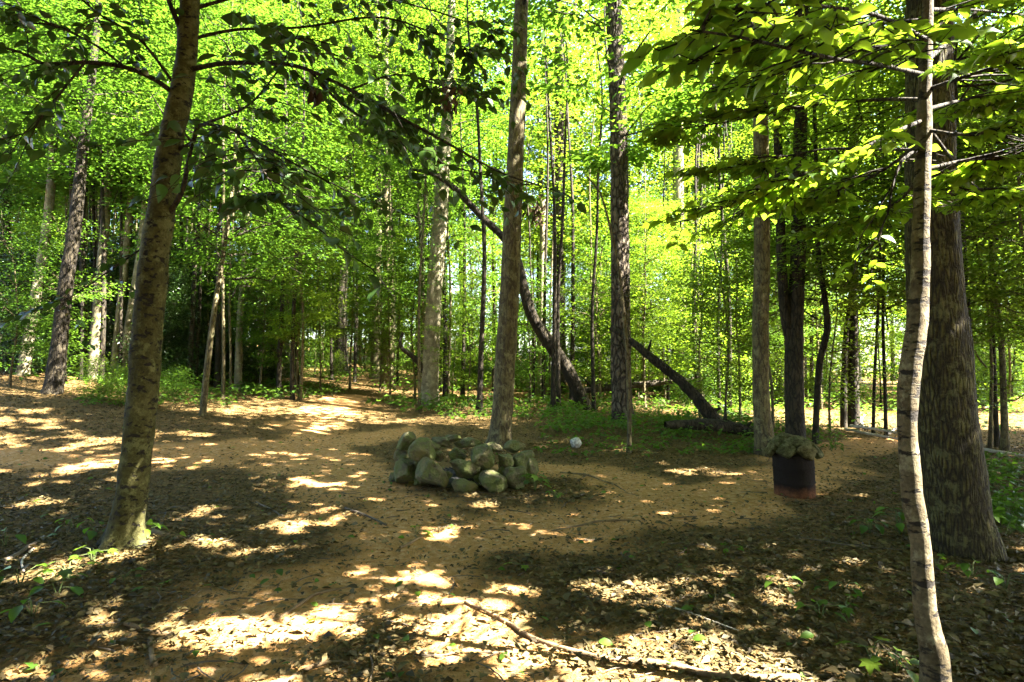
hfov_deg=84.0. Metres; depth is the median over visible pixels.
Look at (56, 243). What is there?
sapling
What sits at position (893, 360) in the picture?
forest tree
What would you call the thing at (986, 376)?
shrub
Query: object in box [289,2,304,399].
tree trunk
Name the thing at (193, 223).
understory tree
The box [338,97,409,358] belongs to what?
forest tree
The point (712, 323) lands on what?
sapling
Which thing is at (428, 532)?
seedling
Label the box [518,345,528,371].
shrub
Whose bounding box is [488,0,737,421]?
pine tree
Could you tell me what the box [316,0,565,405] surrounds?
dappled tree
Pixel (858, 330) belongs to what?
forest tree
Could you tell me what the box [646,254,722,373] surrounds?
sapling
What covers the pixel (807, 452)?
flat stone
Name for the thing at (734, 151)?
forest tree
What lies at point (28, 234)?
sapling
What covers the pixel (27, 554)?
fallen stick
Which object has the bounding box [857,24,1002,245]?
forest tree
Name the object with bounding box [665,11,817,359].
forest tree
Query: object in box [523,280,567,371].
sapling
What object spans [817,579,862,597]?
seedling
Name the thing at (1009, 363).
understory tree
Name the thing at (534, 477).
seedling
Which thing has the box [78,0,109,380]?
tree trunk
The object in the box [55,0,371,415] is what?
young tree
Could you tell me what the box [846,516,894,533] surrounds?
seedling
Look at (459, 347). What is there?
sapling
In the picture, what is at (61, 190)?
forest tree
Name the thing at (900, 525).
seedling
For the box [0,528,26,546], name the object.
seedling
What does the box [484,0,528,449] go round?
tree trunk
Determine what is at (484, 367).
shrub
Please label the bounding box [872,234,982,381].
sapling
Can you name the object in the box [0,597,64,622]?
seedling
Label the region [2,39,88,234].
forest tree
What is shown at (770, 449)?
flat stone
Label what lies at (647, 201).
understory tree
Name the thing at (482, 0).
sky
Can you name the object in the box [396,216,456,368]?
understory tree
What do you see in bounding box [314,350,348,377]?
shrub
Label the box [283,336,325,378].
shrub
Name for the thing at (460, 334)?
sapling
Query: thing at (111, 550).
seedling
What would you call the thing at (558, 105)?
dark pine
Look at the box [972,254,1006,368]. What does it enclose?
sapling
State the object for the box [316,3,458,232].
forest tree
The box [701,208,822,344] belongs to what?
understory tree
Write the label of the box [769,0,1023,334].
dark trunk tree
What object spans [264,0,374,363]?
forest tree
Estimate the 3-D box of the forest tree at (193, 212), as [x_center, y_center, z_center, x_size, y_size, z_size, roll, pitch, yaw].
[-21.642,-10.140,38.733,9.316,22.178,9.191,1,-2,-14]
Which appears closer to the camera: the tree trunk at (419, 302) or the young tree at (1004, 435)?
the young tree at (1004, 435)
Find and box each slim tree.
[719,3,1017,427]
[738,0,1023,432]
[745,37,1023,438]
[843,1,1023,446]
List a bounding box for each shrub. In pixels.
[0,236,87,369]
[0,242,75,372]
[12,242,123,371]
[51,219,170,367]
[65,353,126,399]
[69,224,205,375]
[95,363,127,404]
[105,260,212,384]
[116,238,250,380]
[159,364,198,398]
[162,249,264,383]
[164,227,253,365]
[182,250,285,381]
[225,282,304,382]
[256,317,304,379]
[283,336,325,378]
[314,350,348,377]
[357,342,370,366]
[402,340,416,367]
[442,341,490,380]
[465,346,491,381]
[465,363,491,387]
[515,357,531,390]
[518,342,536,363]
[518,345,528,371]
[518,351,536,383]
[521,354,548,386]
[545,345,580,382]
[583,345,657,396]
[634,366,669,396]
[663,351,724,401]
[666,366,716,405]
[704,355,779,413]
[708,365,751,399]
[712,354,751,395]
[745,348,812,404]
[807,361,840,396]
[808,358,840,381]
[974,349,1023,395]
[975,349,1023,399]
[975,357,999,400]
[976,373,989,404]
[998,366,1023,397]
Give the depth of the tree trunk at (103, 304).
16.72 m
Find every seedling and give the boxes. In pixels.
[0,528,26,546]
[0,563,54,583]
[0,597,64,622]
[28,573,86,597]
[35,557,102,581]
[55,518,94,530]
[68,545,117,560]
[77,521,104,539]
[109,567,145,583]
[132,579,172,590]
[144,519,167,537]
[410,525,433,536]
[503,562,528,570]
[521,471,551,490]
[545,490,563,498]
[720,543,742,555]
[764,575,802,595]
[794,599,851,622]
[815,594,860,617]
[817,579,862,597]
[835,636,911,675]
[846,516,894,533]
[870,646,918,681]
[873,507,904,534]
[933,556,945,570]
[944,560,1000,577]
[975,570,1023,588]
[994,510,1023,530]
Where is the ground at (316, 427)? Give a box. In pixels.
[0,345,1023,681]
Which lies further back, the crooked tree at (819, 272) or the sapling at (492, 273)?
the sapling at (492, 273)
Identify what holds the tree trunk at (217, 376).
on the ground at (316, 427)
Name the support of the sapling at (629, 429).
on the ground at (316, 427)
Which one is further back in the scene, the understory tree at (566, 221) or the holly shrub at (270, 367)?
the understory tree at (566, 221)
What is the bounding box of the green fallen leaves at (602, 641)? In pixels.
[0,427,1020,677]
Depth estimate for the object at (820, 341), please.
22.61 m
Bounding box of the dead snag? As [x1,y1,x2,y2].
[537,199,545,393]
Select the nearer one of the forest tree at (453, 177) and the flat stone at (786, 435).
the flat stone at (786, 435)
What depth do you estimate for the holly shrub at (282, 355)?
21.93 m
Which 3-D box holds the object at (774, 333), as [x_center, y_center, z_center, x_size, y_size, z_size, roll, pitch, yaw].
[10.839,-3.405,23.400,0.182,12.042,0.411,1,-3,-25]
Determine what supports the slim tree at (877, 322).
on the ground at (316, 427)
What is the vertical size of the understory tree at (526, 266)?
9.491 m
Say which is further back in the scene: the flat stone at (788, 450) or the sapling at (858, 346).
the sapling at (858, 346)
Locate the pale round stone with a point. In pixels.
(576, 442)
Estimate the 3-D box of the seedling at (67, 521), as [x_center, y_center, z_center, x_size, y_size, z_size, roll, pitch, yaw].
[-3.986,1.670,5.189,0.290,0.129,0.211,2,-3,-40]
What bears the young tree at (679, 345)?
on the ground at (316, 427)
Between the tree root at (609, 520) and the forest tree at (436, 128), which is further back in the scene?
the forest tree at (436, 128)
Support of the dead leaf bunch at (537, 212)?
hanging from the dead snag
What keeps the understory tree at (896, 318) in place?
on the ground at (316, 427)
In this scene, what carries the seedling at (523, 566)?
on the ground at (316, 427)
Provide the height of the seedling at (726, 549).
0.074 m
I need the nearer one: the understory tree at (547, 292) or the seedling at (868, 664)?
the seedling at (868, 664)
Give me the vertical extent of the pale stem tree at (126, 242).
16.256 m
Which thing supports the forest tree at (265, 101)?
on the ground at (316, 427)
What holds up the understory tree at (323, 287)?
on the ground at (316, 427)
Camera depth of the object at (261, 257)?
23.65 m
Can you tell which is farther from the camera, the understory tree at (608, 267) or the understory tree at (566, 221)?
the understory tree at (566, 221)
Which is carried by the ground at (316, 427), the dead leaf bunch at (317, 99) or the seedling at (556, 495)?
the seedling at (556, 495)
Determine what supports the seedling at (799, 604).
on the ground at (316, 427)
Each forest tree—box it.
[0,0,79,226]
[0,0,109,346]
[0,1,173,332]
[0,1,196,366]
[0,40,68,349]
[0,136,63,224]
[2,8,154,312]
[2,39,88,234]
[49,0,243,185]
[107,0,296,320]
[122,0,328,245]
[155,42,240,242]
[170,0,364,353]
[201,0,351,358]
[220,0,328,282]
[252,0,455,374]
[255,0,497,379]
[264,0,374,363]
[277,0,491,388]
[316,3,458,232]
[317,0,490,369]
[333,0,507,376]
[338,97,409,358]
[349,0,493,367]
[349,0,538,372]
[359,0,479,258]
[406,124,475,267]
[412,5,528,368]
[448,63,551,348]
[474,1,610,352]
[484,52,601,367]
[521,65,607,342]
[525,0,669,382]
[545,0,722,395]
[580,0,771,223]
[600,0,750,289]
[628,20,749,353]
[632,10,792,366]
[661,0,824,376]
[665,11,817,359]
[687,0,893,218]
[709,6,859,226]
[752,72,894,364]
[811,0,903,382]
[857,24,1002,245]
[858,114,902,381]
[859,146,899,377]
[959,5,1023,207]
[963,1,1023,193]
[964,7,1023,382]
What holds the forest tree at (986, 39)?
on the ground at (316, 427)
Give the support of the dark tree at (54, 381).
on the ground at (316, 427)
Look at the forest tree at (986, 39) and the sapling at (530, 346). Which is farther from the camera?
the forest tree at (986, 39)
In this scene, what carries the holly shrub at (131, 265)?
on the ground at (316, 427)
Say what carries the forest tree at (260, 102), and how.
on the ground at (316, 427)
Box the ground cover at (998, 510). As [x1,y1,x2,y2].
[0,343,1023,531]
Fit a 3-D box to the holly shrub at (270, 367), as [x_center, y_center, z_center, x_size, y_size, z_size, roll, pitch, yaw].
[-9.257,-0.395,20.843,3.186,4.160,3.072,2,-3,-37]
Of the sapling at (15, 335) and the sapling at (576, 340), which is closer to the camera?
the sapling at (15, 335)
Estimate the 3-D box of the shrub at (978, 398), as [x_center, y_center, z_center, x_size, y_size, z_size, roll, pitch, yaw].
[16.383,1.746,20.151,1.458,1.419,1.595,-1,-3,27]
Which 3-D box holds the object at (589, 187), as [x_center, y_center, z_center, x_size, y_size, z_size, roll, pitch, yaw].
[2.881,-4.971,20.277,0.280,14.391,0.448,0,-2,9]
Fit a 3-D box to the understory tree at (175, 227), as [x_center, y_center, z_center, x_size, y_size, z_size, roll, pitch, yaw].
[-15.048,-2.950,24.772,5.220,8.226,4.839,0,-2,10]
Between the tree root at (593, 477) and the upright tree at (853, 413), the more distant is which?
the upright tree at (853, 413)
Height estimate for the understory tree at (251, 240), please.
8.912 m
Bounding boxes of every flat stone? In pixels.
[763,441,777,456]
[772,434,785,446]
[776,442,796,458]
[779,433,796,438]
[783,436,811,447]
[796,445,816,460]
[813,445,823,458]
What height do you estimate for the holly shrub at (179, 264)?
5.271 m
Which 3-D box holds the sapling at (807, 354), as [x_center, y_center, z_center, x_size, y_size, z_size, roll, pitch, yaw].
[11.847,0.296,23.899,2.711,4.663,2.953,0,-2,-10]
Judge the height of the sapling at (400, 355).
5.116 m
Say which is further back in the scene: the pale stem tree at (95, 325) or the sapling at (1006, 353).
the sapling at (1006, 353)
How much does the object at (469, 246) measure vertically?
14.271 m
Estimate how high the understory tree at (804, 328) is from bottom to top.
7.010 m
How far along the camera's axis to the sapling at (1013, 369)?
21.07 m
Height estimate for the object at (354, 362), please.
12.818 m
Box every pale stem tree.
[0,0,233,378]
[1,0,260,378]
[40,0,246,378]
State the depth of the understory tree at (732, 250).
23.73 m
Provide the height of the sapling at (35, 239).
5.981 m
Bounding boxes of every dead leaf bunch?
[306,86,323,109]
[438,81,462,121]
[522,196,552,226]
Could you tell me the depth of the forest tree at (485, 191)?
35.37 m
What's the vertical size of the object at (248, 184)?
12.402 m
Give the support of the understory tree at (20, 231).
on the ground at (316, 427)
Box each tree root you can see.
[123,586,348,633]
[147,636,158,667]
[151,529,199,539]
[283,660,351,681]
[399,529,437,547]
[551,519,641,530]
[560,472,627,492]
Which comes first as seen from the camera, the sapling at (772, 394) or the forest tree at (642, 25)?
the sapling at (772, 394)
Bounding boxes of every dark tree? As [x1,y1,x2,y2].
[0,0,230,394]
[412,168,590,409]
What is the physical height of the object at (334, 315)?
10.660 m
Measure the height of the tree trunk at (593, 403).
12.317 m
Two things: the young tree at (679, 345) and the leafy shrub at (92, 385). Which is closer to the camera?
the leafy shrub at (92, 385)
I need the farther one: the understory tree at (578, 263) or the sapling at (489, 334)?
the sapling at (489, 334)
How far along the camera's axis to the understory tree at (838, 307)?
26.76 m
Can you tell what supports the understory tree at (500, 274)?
on the ground at (316, 427)
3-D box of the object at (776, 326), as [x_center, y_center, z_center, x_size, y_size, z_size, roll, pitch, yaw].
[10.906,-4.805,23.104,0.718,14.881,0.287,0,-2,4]
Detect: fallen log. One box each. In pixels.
[580,372,693,392]
[608,325,722,419]
[664,409,753,436]
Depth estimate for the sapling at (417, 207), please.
18.69 m
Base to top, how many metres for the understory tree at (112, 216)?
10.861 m
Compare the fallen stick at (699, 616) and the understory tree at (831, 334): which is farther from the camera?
the understory tree at (831, 334)
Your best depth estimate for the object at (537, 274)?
26.04 m
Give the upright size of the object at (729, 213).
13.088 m
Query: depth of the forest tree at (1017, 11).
27.91 m
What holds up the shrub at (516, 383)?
on the ground at (316, 427)
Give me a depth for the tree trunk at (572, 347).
18.13 m
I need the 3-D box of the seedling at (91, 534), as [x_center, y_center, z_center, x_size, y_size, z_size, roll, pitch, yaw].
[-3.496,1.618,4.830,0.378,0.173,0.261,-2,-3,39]
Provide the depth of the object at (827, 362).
26.59 m
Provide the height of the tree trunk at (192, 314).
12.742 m
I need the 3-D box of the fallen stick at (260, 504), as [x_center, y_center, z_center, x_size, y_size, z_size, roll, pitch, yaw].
[-2.503,1.725,5.862,0.030,0.035,0.694,2,-3,-44]
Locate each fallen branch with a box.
[464,601,800,681]
[849,424,896,433]
[984,448,1023,456]
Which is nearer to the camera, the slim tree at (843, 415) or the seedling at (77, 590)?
the seedling at (77, 590)
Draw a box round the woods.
[14,143,1021,378]
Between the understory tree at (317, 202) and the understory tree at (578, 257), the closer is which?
the understory tree at (317, 202)
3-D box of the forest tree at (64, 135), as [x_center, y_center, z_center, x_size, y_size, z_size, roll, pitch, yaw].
[-25.013,-15.039,34.658,12.103,31.953,13.474,-2,-3,34]
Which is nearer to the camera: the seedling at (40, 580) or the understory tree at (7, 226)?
the seedling at (40, 580)
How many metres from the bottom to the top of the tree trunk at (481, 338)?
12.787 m
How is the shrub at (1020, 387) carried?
on the ground at (316, 427)
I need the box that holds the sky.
[3,0,1023,370]
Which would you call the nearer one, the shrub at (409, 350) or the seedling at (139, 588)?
the seedling at (139, 588)
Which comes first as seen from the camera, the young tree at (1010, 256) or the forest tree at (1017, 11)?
the young tree at (1010, 256)
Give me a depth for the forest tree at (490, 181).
40.81 m
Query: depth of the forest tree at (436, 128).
40.70 m
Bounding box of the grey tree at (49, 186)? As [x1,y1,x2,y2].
[0,0,177,375]
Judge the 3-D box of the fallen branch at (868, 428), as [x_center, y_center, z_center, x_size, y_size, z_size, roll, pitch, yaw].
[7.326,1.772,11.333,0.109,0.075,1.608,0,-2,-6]
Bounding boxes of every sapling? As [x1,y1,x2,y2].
[0,195,91,386]
[0,207,129,366]
[0,216,88,332]
[0,219,57,313]
[6,253,72,353]
[17,237,113,341]
[87,263,123,332]
[219,224,340,368]
[290,247,364,355]
[304,296,347,365]
[325,285,368,360]
[332,263,381,368]
[336,124,502,350]
[338,264,414,391]
[351,219,475,398]
[358,257,417,371]
[394,286,421,375]
[403,286,460,361]
[420,266,497,405]
[420,288,487,399]
[421,207,543,367]
[442,247,517,389]
[442,269,495,358]
[475,312,497,366]
[486,257,568,402]
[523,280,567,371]
[538,212,666,403]
[546,234,636,397]
[547,281,607,369]
[560,282,610,398]
[565,286,606,385]
[570,255,670,392]
[582,289,610,382]
[586,174,631,452]
[630,200,752,390]
[630,229,710,379]
[630,285,683,403]
[636,295,689,379]
[645,190,782,410]
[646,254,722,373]
[650,248,751,417]
[653,259,733,379]
[669,264,748,396]
[689,216,845,433]
[730,252,831,401]
[747,264,835,377]
[769,309,827,383]
[770,200,904,433]
[814,341,840,376]
[819,229,905,406]
[831,315,880,376]
[857,141,1023,448]
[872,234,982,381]
[874,326,904,384]
[890,322,905,365]
[970,244,1023,404]
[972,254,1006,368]
[974,299,1023,381]
[977,226,1023,377]
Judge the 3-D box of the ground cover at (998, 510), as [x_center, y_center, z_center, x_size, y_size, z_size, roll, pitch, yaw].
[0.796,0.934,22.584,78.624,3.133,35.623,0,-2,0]
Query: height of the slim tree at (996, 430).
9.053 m
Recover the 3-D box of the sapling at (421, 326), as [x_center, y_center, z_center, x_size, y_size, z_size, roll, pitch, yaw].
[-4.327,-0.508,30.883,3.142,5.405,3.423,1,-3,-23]
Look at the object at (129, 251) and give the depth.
19.33 m
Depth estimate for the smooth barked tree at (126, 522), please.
4.58 m
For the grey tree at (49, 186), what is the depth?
16.85 m
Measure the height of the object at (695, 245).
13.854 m
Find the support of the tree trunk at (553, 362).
on the ground at (316, 427)
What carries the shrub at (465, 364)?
on the ground at (316, 427)
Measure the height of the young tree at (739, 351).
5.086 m
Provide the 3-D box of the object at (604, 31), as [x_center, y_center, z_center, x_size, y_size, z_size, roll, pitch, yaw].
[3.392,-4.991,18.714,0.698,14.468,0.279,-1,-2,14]
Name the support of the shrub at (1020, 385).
on the ground at (316, 427)
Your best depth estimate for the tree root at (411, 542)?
4.87 m
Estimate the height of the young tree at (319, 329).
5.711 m
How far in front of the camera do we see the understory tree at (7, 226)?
23.77 m
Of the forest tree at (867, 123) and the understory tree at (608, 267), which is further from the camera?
the forest tree at (867, 123)
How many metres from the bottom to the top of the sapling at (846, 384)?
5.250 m
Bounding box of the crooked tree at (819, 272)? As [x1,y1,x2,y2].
[672,0,1010,443]
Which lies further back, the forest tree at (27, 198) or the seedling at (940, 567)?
the forest tree at (27, 198)
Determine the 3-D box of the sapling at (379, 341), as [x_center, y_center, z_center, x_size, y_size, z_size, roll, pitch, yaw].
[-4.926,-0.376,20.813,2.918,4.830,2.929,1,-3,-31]
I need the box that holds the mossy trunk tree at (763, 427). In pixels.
[752,0,800,457]
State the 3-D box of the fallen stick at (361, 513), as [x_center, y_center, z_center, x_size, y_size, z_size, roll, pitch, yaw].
[-1.446,1.721,5.609,0.038,0.032,0.802,2,-3,-44]
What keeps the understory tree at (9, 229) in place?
on the ground at (316, 427)
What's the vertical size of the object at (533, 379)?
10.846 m
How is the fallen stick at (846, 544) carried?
on the ground at (316, 427)
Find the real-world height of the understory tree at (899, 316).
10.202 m
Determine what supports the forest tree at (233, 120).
on the ground at (316, 427)
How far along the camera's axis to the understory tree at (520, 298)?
41.41 m
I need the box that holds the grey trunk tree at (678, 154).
[595,3,769,399]
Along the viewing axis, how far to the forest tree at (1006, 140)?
41.26 m
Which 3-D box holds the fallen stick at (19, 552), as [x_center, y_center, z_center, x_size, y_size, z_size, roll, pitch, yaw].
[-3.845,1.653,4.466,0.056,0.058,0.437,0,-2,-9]
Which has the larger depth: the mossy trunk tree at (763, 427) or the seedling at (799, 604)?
the mossy trunk tree at (763, 427)
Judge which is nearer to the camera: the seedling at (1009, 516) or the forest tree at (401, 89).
the seedling at (1009, 516)
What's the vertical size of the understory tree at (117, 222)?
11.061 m
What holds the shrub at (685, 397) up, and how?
on the ground at (316, 427)
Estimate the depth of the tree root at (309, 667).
2.88 m
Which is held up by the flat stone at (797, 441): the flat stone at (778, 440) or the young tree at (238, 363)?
the flat stone at (778, 440)
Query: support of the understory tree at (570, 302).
on the ground at (316, 427)
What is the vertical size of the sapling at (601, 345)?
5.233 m
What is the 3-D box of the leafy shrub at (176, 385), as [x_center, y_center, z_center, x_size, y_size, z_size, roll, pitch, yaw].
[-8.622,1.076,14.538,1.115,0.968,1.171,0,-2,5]
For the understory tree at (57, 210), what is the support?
on the ground at (316, 427)
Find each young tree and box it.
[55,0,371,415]
[131,0,367,389]
[193,213,323,392]
[227,182,371,400]
[267,229,372,392]
[287,190,411,388]
[344,236,441,397]
[577,194,702,406]
[630,235,710,403]
[670,223,813,422]
[856,40,1023,450]
[888,87,1023,364]
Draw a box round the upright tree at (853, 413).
[713,0,1021,427]
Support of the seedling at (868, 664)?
on the ground at (316, 427)
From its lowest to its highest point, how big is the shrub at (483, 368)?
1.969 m
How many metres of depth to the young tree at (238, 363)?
18.23 m
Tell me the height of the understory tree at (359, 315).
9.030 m
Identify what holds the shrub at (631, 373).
on the ground at (316, 427)
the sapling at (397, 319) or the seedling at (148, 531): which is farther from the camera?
the sapling at (397, 319)
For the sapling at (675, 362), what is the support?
on the ground at (316, 427)
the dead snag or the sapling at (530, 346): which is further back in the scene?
the dead snag
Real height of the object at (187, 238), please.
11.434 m
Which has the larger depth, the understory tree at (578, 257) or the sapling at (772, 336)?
the understory tree at (578, 257)
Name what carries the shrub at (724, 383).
on the ground at (316, 427)
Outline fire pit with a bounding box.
[388,431,538,492]
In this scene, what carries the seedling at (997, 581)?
on the ground at (316, 427)
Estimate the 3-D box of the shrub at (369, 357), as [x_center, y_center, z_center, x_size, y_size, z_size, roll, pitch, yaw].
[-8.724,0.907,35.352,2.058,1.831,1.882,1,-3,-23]
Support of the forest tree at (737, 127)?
on the ground at (316, 427)
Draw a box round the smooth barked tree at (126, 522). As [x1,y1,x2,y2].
[0,0,586,553]
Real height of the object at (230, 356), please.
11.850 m
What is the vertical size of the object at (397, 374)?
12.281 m
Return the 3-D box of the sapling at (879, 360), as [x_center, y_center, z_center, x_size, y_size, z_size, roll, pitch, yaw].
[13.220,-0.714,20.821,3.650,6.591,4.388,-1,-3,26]
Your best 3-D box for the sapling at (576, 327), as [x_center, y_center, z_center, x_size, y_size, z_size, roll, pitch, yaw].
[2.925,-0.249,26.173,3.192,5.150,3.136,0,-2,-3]
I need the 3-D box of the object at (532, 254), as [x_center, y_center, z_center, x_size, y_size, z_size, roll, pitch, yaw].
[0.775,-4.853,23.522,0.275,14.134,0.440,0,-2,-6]
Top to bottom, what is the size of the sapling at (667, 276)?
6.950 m
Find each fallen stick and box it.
[0,540,39,562]
[21,548,34,571]
[255,501,282,515]
[344,507,386,524]
[664,604,738,630]
[792,534,899,549]
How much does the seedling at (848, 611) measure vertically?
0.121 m
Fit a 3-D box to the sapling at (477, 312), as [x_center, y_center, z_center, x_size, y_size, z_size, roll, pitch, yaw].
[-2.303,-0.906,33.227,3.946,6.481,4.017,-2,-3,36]
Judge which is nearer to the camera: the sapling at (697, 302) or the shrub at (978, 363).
the sapling at (697, 302)
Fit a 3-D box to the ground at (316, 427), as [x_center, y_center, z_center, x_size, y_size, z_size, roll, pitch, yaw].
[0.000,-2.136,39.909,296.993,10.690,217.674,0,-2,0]
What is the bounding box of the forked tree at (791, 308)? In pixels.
[772,7,808,437]
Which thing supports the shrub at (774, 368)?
on the ground at (316, 427)
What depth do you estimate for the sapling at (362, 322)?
33.79 m
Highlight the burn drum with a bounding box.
[772,453,816,498]
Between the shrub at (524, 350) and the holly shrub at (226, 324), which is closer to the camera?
the holly shrub at (226, 324)
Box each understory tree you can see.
[0,172,22,250]
[0,191,34,289]
[10,178,119,291]
[11,192,91,273]
[11,224,63,288]
[12,220,36,242]
[13,199,92,309]
[17,198,91,300]
[53,191,185,287]
[88,188,139,312]
[107,190,220,285]
[124,196,252,255]
[172,191,257,316]
[201,180,318,353]
[225,148,372,385]
[227,203,343,376]
[248,216,348,325]
[292,221,351,362]
[323,239,383,365]
[335,185,429,325]
[335,219,417,361]
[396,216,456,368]
[423,225,501,341]
[454,188,570,380]
[466,220,549,336]
[488,249,550,344]
[520,251,570,337]
[546,206,635,381]
[547,204,647,353]
[548,253,608,380]
[550,195,668,340]
[565,186,667,324]
[565,216,669,343]
[566,234,655,368]
[570,226,659,341]
[577,183,700,398]
[668,228,752,373]
[670,173,786,350]
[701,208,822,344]
[718,215,864,359]
[769,213,890,398]
[806,217,876,361]
[806,273,842,357]
[858,284,904,354]
[876,193,1002,346]
[877,255,972,344]
[968,175,1023,408]
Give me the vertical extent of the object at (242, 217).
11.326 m
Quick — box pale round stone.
[570,437,581,447]
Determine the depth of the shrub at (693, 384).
21.25 m
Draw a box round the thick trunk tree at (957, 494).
[904,0,1008,562]
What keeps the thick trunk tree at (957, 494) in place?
on the ground at (316, 427)
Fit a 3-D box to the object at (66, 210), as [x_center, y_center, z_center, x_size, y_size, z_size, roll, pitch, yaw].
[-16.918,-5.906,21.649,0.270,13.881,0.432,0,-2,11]
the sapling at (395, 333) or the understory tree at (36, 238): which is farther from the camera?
the understory tree at (36, 238)
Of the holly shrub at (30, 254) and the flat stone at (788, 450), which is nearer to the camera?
the flat stone at (788, 450)
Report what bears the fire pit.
on the ground at (316, 427)
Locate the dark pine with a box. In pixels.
[479,0,641,393]
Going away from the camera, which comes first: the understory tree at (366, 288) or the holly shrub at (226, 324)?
the holly shrub at (226, 324)
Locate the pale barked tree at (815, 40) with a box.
[619,0,1023,681]
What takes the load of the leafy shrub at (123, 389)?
on the ground at (316, 427)
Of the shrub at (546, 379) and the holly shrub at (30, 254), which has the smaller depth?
the holly shrub at (30, 254)
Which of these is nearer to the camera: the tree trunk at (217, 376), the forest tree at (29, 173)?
the tree trunk at (217, 376)
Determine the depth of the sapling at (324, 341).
33.69 m
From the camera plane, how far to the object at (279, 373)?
17.22 m
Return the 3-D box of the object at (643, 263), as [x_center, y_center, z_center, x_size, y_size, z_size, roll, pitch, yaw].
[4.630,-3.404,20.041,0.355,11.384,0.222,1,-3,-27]

